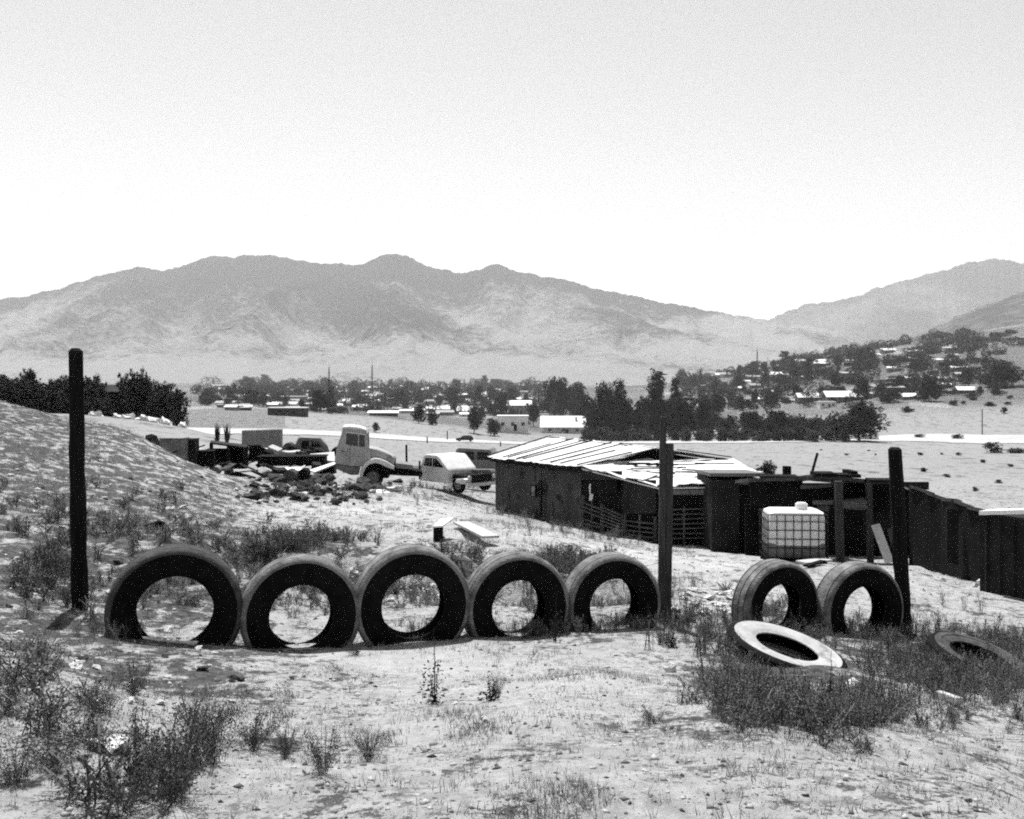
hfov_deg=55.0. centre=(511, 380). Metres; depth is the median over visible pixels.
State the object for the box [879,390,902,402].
tree
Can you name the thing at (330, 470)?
scrap board
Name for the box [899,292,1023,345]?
foothill
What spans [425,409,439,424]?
tree
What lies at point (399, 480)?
rubble stone
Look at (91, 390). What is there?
tree
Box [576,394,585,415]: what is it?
tree
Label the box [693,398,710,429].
tree
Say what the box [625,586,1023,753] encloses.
weeds
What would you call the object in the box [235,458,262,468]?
scrap piece
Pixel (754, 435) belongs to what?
hedge bush
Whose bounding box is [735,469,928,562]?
open shelter
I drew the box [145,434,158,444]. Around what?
round bale
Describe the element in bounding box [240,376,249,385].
tree
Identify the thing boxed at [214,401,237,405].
house
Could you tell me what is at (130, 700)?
slope stone
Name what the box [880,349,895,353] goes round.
house
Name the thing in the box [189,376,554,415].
town trees
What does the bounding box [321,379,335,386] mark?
tree
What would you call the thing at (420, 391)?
tree
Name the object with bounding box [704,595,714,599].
white stone
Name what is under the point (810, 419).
tree
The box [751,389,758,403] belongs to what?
tree
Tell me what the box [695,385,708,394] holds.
tree
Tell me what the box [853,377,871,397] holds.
tree
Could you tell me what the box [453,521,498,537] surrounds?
fallen board
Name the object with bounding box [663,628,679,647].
tall weed
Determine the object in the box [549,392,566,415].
tree
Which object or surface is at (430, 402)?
house
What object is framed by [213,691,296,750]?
weed bush
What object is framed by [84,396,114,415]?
tree
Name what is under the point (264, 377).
tree
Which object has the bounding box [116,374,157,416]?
tree
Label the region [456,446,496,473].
wrecked van
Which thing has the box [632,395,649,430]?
tree
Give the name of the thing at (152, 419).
pale heap
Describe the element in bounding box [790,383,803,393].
tree
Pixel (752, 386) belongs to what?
house
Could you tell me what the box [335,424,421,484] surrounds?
wrecked truck
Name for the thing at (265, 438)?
sheet fence
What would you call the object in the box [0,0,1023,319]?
sky
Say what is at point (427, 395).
tree
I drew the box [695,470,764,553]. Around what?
plywood shed
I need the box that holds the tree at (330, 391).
[325,386,337,409]
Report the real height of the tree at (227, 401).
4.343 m
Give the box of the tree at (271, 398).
[267,394,275,401]
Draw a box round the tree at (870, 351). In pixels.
[865,347,879,358]
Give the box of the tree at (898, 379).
[890,375,908,385]
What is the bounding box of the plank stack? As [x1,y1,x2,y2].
[313,452,334,464]
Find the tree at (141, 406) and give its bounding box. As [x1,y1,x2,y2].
[126,377,159,416]
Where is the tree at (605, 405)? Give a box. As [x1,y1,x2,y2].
[581,380,620,433]
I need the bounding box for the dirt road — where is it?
[188,427,1023,443]
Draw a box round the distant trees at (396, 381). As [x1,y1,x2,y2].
[200,376,568,390]
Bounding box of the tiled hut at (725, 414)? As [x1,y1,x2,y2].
[715,412,738,425]
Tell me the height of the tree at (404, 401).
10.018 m
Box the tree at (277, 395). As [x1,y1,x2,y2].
[273,391,282,401]
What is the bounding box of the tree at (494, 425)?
[485,418,501,434]
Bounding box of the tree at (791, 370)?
[786,350,801,380]
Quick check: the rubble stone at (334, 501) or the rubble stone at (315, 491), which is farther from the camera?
the rubble stone at (315, 491)
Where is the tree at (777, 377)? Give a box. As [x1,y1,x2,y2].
[770,373,785,382]
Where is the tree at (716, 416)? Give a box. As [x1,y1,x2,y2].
[711,410,722,430]
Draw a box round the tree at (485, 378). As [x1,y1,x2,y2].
[481,375,489,382]
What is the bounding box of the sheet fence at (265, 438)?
[242,429,282,447]
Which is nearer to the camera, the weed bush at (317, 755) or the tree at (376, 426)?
the weed bush at (317, 755)
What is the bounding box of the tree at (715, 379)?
[706,377,721,387]
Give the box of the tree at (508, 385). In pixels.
[503,382,513,390]
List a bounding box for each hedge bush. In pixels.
[579,426,593,439]
[591,426,603,440]
[601,426,613,440]
[606,431,620,440]
[618,431,630,440]
[628,433,640,440]
[636,428,646,440]
[640,430,652,440]
[650,428,666,440]
[667,428,679,440]
[677,426,692,440]
[690,428,702,440]
[701,428,714,440]
[703,432,716,440]
[716,425,724,437]
[716,432,729,440]
[727,425,739,440]
[738,427,753,440]
[747,430,764,440]
[757,428,769,440]
[763,432,773,440]
[771,429,789,440]
[783,428,794,440]
[791,430,800,440]
[797,427,809,440]
[799,427,812,440]
[804,429,821,441]
[819,426,828,440]
[822,427,835,440]
[834,431,841,440]
[838,431,850,440]
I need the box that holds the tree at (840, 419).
[830,414,850,434]
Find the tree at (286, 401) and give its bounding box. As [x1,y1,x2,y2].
[281,395,290,406]
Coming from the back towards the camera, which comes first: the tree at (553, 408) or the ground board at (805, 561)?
the tree at (553, 408)
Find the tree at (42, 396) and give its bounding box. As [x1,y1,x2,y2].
[27,389,51,410]
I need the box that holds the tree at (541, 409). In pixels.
[538,402,547,411]
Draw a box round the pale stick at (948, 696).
[936,691,963,704]
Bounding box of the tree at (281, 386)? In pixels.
[275,384,291,393]
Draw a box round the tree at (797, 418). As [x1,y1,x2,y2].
[795,413,806,421]
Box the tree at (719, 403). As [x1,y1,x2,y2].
[709,391,726,411]
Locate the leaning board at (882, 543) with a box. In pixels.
[871,524,891,563]
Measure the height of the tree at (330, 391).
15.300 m
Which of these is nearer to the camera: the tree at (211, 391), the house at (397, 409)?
the tree at (211, 391)
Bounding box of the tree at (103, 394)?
[96,380,111,415]
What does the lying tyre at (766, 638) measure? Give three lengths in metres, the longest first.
1.068 x 1.068 x 0.206 m
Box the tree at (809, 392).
[801,390,815,395]
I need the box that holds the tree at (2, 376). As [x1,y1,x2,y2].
[0,374,12,385]
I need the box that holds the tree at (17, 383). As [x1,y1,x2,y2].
[0,376,45,405]
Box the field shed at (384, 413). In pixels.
[367,411,400,416]
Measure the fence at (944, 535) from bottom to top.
1.901 m
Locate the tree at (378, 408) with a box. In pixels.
[373,405,384,410]
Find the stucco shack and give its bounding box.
[487,435,738,528]
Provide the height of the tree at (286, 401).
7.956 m
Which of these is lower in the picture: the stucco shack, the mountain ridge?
the stucco shack
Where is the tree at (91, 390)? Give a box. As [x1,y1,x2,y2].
[66,378,99,409]
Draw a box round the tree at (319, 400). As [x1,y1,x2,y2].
[307,389,334,412]
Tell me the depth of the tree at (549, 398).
560.93 m
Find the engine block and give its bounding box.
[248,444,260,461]
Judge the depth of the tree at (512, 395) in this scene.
779.12 m
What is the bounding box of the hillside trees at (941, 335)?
[787,327,986,363]
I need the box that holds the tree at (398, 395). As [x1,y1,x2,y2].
[392,388,407,403]
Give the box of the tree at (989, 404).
[984,402,995,405]
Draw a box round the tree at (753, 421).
[740,410,762,436]
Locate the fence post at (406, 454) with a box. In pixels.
[405,445,407,461]
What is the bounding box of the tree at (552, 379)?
[542,376,558,414]
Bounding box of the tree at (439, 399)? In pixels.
[436,395,442,404]
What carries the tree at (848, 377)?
on the ground at (966, 469)
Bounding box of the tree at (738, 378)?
[728,375,746,385]
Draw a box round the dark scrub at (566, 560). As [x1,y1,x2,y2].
[0,454,637,804]
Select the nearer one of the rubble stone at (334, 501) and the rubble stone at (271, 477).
the rubble stone at (334, 501)
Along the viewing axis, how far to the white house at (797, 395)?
443.24 m
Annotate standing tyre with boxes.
[104,543,242,645]
[240,553,358,648]
[355,544,469,646]
[465,550,568,636]
[565,551,660,630]
[731,558,818,631]
[815,561,903,636]
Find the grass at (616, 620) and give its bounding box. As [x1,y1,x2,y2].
[70,608,913,643]
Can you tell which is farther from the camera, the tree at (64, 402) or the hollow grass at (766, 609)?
the tree at (64, 402)
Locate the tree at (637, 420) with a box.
[626,401,646,433]
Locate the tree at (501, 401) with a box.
[493,391,509,414]
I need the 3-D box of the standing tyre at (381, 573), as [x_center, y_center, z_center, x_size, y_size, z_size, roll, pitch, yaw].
[-0.948,2.097,9.250,1.095,1.095,0.309,-45,13,-11]
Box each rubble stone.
[242,491,266,499]
[249,482,260,487]
[267,473,282,481]
[268,488,285,495]
[272,477,288,482]
[276,482,289,490]
[289,493,309,501]
[296,482,309,489]
[301,479,312,484]
[308,488,326,495]
[309,473,325,483]
[314,478,321,484]
[320,473,334,484]
[327,481,336,485]
[330,497,340,504]
[341,484,357,490]
[353,491,368,498]
[354,482,370,491]
[356,476,370,483]
[370,483,381,489]
[387,485,400,491]
[392,478,402,482]
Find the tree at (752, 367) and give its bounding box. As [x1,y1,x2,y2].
[748,364,757,374]
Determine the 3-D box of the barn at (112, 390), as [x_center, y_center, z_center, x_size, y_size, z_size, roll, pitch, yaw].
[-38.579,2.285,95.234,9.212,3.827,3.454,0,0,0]
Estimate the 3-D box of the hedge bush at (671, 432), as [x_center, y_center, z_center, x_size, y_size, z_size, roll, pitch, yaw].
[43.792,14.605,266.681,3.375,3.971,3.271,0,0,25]
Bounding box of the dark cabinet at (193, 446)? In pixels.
[188,438,199,464]
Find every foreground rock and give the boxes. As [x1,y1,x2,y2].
[69,660,85,669]
[87,734,129,751]
[663,662,675,672]
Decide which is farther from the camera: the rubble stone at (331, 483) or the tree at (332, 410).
the tree at (332, 410)
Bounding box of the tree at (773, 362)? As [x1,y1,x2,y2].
[769,359,777,366]
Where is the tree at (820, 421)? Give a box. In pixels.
[812,414,824,428]
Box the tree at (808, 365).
[799,356,819,379]
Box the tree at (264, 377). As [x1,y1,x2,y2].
[258,374,270,384]
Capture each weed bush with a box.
[0,674,38,713]
[0,707,108,772]
[0,731,66,785]
[18,536,70,581]
[28,690,130,742]
[50,584,70,606]
[70,669,138,713]
[79,755,172,815]
[83,699,167,779]
[107,651,158,697]
[109,710,225,806]
[110,495,136,507]
[147,684,256,735]
[167,700,246,765]
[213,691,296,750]
[251,542,283,554]
[265,722,303,759]
[270,528,320,550]
[296,716,352,776]
[319,541,359,559]
[341,640,373,654]
[344,725,391,761]
[481,671,509,695]
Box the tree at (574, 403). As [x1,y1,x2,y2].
[569,386,579,415]
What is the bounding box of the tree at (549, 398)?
[543,380,562,414]
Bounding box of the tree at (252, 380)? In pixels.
[249,377,258,385]
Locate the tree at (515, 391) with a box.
[509,387,520,397]
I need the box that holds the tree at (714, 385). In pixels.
[708,382,719,391]
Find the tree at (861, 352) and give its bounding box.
[853,348,867,359]
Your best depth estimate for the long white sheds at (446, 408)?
583.40 m
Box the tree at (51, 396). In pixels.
[47,389,58,413]
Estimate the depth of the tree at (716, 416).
334.36 m
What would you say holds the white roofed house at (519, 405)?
on the ground at (966, 469)
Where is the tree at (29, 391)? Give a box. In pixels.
[12,381,50,412]
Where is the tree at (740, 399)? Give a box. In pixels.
[735,395,745,408]
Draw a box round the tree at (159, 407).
[144,385,178,422]
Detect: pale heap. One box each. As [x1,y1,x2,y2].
[88,410,103,416]
[118,413,136,419]
[136,414,146,420]
[144,416,160,422]
[159,416,171,424]
[178,422,187,427]
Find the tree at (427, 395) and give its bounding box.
[422,392,433,400]
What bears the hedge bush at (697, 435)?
on the ground at (966, 469)
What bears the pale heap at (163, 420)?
on the ground at (966, 469)
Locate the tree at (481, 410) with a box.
[479,405,485,416]
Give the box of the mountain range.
[0,254,865,385]
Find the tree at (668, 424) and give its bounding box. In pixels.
[664,412,674,433]
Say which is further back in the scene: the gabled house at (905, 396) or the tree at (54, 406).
the gabled house at (905, 396)
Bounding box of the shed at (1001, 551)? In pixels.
[979,508,1023,598]
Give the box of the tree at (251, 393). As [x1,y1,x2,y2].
[237,388,259,403]
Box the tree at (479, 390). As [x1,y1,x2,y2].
[472,385,484,404]
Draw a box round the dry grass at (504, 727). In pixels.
[0,473,1023,818]
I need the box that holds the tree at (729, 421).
[723,415,740,432]
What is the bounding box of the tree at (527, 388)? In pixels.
[519,386,531,392]
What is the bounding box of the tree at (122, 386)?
[114,366,147,417]
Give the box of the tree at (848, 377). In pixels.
[844,375,852,383]
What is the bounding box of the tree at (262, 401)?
[259,393,266,406]
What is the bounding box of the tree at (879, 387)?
[871,381,887,396]
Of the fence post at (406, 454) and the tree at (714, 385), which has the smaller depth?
the fence post at (406, 454)
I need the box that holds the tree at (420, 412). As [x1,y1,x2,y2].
[410,404,426,422]
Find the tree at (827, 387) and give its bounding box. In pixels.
[822,384,834,390]
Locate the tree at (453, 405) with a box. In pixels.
[449,399,457,413]
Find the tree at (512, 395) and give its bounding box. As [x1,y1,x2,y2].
[507,389,517,399]
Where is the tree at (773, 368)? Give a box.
[769,365,780,371]
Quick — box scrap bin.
[198,450,215,466]
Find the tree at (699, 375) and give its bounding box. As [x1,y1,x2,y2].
[696,367,705,385]
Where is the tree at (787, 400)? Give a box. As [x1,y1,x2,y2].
[781,397,791,403]
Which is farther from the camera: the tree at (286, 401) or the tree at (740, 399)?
the tree at (286, 401)
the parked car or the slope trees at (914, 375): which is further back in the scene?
the slope trees at (914, 375)
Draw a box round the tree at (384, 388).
[382,386,395,392]
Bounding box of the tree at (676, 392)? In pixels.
[665,376,680,431]
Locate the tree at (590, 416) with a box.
[582,409,593,429]
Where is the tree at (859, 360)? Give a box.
[855,357,864,370]
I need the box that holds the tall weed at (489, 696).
[478,679,508,701]
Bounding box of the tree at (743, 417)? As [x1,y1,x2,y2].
[737,411,749,426]
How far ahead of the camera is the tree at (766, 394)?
465.07 m
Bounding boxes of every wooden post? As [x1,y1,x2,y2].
[68,348,87,610]
[657,417,666,622]
[664,443,673,617]
[888,447,911,632]
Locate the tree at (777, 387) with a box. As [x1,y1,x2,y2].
[768,384,786,397]
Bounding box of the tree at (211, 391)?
[199,389,216,397]
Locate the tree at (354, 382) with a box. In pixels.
[349,379,359,389]
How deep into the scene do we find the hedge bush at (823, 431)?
251.04 m
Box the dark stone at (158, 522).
[143,520,164,529]
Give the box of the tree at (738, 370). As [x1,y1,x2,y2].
[734,364,743,379]
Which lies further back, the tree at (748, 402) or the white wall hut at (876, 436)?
the tree at (748, 402)
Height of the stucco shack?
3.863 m
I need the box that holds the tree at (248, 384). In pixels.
[241,382,256,388]
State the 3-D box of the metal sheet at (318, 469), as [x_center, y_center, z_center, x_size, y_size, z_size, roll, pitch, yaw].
[-7.129,3.306,37.719,0.928,0.300,2.391,0,0,24]
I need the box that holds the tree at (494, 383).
[489,379,502,386]
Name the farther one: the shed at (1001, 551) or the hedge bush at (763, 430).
the hedge bush at (763, 430)
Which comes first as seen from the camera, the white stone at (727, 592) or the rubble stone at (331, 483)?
the white stone at (727, 592)
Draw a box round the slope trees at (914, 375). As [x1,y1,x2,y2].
[670,346,1014,410]
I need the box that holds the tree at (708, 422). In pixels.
[702,414,717,432]
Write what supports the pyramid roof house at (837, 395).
on the ground at (966, 469)
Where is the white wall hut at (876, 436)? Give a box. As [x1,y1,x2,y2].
[857,430,878,438]
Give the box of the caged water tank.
[759,502,828,562]
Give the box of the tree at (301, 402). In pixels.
[298,398,304,406]
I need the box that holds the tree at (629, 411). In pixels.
[616,404,633,432]
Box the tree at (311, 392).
[308,387,315,396]
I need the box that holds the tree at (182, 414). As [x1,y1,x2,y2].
[174,389,190,425]
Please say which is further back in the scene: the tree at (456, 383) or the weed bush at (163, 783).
the tree at (456, 383)
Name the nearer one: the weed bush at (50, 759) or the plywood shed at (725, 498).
the weed bush at (50, 759)
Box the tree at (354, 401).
[351,397,358,407]
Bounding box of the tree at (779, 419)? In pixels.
[759,408,793,436]
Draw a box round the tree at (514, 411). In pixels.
[508,408,518,414]
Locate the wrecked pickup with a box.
[413,452,494,492]
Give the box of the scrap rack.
[209,440,247,470]
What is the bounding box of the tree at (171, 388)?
[153,380,182,424]
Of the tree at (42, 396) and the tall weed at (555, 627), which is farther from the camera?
the tree at (42, 396)
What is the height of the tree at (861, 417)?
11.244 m
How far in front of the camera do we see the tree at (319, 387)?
956.21 m
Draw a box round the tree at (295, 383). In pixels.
[290,378,297,389]
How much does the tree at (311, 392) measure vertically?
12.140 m
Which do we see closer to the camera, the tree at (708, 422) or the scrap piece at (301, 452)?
the scrap piece at (301, 452)
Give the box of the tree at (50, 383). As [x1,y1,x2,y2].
[42,378,68,409]
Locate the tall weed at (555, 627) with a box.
[546,592,562,640]
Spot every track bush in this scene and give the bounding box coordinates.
[951,434,963,438]
[982,442,1002,452]
[1003,447,1023,452]
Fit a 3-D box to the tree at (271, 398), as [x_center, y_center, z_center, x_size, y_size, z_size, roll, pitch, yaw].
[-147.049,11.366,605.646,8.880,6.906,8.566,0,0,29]
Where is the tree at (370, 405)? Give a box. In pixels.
[365,400,374,410]
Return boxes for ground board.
[796,558,832,563]
[803,560,825,566]
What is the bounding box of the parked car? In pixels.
[456,435,472,441]
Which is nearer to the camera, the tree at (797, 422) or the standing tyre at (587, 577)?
the standing tyre at (587, 577)
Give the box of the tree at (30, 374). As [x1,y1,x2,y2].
[14,368,41,388]
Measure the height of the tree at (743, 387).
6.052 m
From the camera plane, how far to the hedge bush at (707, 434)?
252.47 m
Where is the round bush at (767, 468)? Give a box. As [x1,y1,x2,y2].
[752,460,777,473]
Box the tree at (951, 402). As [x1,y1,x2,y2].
[945,400,959,404]
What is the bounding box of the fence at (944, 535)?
[909,485,985,581]
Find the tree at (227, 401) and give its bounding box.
[222,397,231,403]
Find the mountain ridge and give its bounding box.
[770,258,1023,347]
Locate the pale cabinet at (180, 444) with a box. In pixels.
[159,437,188,460]
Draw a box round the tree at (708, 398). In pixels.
[693,395,713,425]
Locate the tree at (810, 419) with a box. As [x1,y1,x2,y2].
[808,417,824,431]
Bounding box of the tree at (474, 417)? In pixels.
[466,407,484,432]
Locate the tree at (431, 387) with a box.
[429,385,440,390]
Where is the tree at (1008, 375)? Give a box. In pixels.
[974,362,1023,385]
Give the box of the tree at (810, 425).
[796,420,827,439]
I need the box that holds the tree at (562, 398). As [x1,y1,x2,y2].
[554,377,570,415]
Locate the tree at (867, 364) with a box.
[859,359,874,370]
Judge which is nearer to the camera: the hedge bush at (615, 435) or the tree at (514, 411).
the hedge bush at (615, 435)
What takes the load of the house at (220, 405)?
on the ground at (966, 469)
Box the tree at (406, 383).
[399,380,418,388]
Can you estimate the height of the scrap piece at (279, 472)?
0.646 m
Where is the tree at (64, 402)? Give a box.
[57,393,88,413]
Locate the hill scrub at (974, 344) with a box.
[907,329,1023,358]
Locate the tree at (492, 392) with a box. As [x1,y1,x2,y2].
[488,386,498,399]
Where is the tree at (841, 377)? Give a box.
[837,375,845,383]
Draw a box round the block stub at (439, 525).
[433,517,453,541]
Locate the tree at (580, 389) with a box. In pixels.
[565,382,588,414]
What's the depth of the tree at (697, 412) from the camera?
324.04 m
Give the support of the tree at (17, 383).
on the ground at (966, 469)
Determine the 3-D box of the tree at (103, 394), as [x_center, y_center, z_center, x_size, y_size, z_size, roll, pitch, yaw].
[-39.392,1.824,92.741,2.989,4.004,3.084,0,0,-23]
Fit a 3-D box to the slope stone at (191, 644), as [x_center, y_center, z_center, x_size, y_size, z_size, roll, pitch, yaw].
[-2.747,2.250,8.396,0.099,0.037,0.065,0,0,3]
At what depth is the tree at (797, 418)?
278.19 m
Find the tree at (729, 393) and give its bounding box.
[723,388,734,399]
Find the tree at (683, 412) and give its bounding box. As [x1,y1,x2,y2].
[666,393,698,437]
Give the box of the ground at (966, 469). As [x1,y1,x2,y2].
[0,323,1023,818]
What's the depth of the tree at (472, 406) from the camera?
561.14 m
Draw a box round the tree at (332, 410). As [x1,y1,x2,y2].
[326,407,339,413]
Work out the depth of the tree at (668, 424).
300.06 m
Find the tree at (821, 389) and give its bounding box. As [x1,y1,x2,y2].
[815,386,824,392]
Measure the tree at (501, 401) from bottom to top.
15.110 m
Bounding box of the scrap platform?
[256,454,328,465]
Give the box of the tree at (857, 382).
[854,375,866,385]
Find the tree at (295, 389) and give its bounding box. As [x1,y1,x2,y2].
[287,387,307,395]
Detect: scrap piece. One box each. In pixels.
[212,465,222,473]
[222,463,235,469]
[224,467,233,474]
[230,471,255,478]
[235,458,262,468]
[251,471,267,477]
[259,463,276,467]
[261,450,273,453]
[266,465,300,482]
[268,444,282,453]
[271,467,286,473]
[274,450,299,453]
[278,451,294,453]
[282,442,294,449]
[283,468,297,481]
[287,445,296,449]
[296,451,306,453]
[298,467,310,479]
[300,449,312,453]
[311,462,321,468]
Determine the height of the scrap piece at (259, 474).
0.318 m
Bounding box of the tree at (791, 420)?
[786,415,796,428]
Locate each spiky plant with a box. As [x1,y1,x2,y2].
[214,423,220,440]
[223,425,230,441]
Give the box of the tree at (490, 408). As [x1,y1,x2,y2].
[484,403,497,414]
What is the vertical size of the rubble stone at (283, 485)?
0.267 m
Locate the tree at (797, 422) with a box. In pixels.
[783,416,811,430]
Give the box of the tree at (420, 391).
[415,389,423,401]
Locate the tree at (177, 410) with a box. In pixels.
[167,387,182,425]
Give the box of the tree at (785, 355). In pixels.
[775,351,791,364]
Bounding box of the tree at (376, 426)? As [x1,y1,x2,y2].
[372,422,379,431]
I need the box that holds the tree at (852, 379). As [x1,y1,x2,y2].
[847,376,856,383]
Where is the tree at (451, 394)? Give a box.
[442,387,465,403]
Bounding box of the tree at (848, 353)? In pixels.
[844,350,855,358]
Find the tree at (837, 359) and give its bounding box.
[833,353,843,366]
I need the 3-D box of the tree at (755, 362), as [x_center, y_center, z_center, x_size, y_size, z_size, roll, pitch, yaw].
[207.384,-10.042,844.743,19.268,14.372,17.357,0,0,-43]
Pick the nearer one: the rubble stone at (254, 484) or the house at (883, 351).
the rubble stone at (254, 484)
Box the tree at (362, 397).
[351,394,367,403]
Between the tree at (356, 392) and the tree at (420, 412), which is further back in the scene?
the tree at (356, 392)
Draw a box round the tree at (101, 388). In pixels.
[63,378,102,413]
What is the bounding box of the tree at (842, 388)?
[839,385,845,390]
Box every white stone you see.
[685,592,695,597]
[687,587,698,590]
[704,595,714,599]
[714,601,726,606]
[718,590,732,595]
[725,594,732,599]
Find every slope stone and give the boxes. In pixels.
[13,630,23,634]
[32,687,41,694]
[75,655,88,659]
[92,664,100,669]
[113,560,123,563]
[123,696,134,702]
[156,699,165,704]
[164,625,173,631]
[185,642,195,645]
[196,666,208,670]
[227,674,245,681]
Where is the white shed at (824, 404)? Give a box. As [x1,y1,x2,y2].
[816,401,835,408]
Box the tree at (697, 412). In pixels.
[695,399,709,427]
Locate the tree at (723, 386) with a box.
[716,381,729,393]
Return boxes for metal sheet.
[285,467,307,471]
[310,462,335,472]
[376,489,389,493]
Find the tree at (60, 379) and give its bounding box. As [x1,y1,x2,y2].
[58,374,68,384]
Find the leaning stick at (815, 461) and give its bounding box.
[810,453,818,474]
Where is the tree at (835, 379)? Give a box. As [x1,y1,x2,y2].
[828,372,840,385]
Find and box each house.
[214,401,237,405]
[216,404,233,407]
[224,405,240,410]
[240,407,251,410]
[265,402,281,406]
[280,402,298,406]
[391,407,411,410]
[399,409,425,412]
[424,399,434,404]
[435,410,453,415]
[459,412,468,416]
[497,415,528,433]
[506,400,532,414]
[539,416,585,433]
[745,375,761,379]
[749,383,759,388]
[793,393,819,403]
[818,391,862,402]
[843,362,853,365]
[867,392,885,397]
[874,380,887,383]
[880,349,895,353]
[886,368,901,372]
[886,387,905,391]
[899,393,915,399]
[952,386,975,392]
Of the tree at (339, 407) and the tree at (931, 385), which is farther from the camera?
the tree at (339, 407)
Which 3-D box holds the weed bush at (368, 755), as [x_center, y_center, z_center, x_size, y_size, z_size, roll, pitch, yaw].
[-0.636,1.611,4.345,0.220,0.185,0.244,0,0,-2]
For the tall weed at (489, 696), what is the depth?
6.02 m
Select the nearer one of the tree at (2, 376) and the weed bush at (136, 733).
the weed bush at (136, 733)
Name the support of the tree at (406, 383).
on the ground at (966, 469)
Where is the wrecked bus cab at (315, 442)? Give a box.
[295,435,328,453]
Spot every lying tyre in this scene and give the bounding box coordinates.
[724,620,847,668]
[924,631,1023,679]
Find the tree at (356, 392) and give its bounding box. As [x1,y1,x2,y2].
[348,390,359,397]
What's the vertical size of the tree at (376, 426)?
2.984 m
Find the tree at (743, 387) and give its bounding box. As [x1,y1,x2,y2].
[740,383,746,390]
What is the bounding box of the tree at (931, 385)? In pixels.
[917,375,943,400]
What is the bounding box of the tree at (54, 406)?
[45,382,68,413]
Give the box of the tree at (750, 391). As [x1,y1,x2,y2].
[741,388,752,394]
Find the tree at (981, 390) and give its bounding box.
[976,386,983,392]
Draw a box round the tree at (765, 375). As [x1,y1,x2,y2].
[759,363,771,383]
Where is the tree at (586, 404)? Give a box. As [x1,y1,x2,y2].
[578,393,595,420]
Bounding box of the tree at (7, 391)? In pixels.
[0,385,27,404]
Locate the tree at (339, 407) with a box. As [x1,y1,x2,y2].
[335,405,345,412]
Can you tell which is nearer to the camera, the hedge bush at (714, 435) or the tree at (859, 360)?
the hedge bush at (714, 435)
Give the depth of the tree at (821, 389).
474.32 m
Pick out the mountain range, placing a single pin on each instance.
(225, 319)
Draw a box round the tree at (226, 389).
[220,386,231,394]
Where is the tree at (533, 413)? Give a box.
[525,401,541,426]
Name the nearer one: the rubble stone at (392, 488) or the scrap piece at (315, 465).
the rubble stone at (392, 488)
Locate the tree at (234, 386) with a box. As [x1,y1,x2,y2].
[230,382,238,393]
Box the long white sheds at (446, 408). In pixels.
[434,406,480,413]
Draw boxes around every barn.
[58,385,160,417]
[267,407,308,416]
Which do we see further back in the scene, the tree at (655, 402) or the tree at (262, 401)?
the tree at (262, 401)
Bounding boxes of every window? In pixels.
[531,485,536,496]
[583,481,617,499]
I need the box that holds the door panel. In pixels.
[731,476,754,552]
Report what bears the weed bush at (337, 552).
on the ground at (966, 469)
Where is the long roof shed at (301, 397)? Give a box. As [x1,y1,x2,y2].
[270,396,307,402]
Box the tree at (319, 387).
[310,384,325,391]
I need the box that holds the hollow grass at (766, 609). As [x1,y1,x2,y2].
[7,559,787,625]
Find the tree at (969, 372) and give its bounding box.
[958,367,973,382]
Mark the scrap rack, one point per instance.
(234, 452)
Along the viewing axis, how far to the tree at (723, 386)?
687.16 m
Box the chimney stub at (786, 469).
[782,466,790,473]
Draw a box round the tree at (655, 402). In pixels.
[640,368,666,435]
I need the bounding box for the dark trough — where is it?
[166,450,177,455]
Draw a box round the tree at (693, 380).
[687,375,697,386]
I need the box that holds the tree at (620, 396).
[609,378,632,432]
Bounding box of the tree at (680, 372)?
[676,369,684,376]
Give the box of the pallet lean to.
[580,458,762,545]
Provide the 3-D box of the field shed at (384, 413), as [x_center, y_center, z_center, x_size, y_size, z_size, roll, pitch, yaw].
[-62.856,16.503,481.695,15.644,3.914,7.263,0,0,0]
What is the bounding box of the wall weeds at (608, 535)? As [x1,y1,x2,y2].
[342,477,644,546]
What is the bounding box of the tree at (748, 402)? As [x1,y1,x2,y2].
[745,398,753,405]
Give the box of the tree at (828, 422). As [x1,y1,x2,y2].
[821,413,835,433]
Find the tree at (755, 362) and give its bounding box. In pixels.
[743,361,760,374]
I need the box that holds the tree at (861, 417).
[828,399,891,441]
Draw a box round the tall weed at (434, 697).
[418,627,452,704]
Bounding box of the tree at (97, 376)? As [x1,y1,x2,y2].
[93,373,101,384]
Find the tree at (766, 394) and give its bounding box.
[757,389,778,404]
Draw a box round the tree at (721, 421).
[719,415,737,429]
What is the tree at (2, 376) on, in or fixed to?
on the ground at (966, 469)
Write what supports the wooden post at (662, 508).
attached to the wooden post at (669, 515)
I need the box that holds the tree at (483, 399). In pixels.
[480,397,489,406]
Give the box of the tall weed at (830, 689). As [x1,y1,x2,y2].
[821,651,843,700]
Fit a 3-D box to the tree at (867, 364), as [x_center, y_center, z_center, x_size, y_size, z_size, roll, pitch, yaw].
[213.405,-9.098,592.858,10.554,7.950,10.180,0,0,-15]
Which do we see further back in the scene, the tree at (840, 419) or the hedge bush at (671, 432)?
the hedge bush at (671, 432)
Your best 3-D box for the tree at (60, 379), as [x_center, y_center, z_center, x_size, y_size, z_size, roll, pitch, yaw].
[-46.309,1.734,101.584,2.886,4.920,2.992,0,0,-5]
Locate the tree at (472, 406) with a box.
[468,404,482,412]
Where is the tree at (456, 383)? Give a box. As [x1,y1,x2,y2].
[451,378,459,388]
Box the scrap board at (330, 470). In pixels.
[313,465,336,473]
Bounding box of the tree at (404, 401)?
[399,396,409,407]

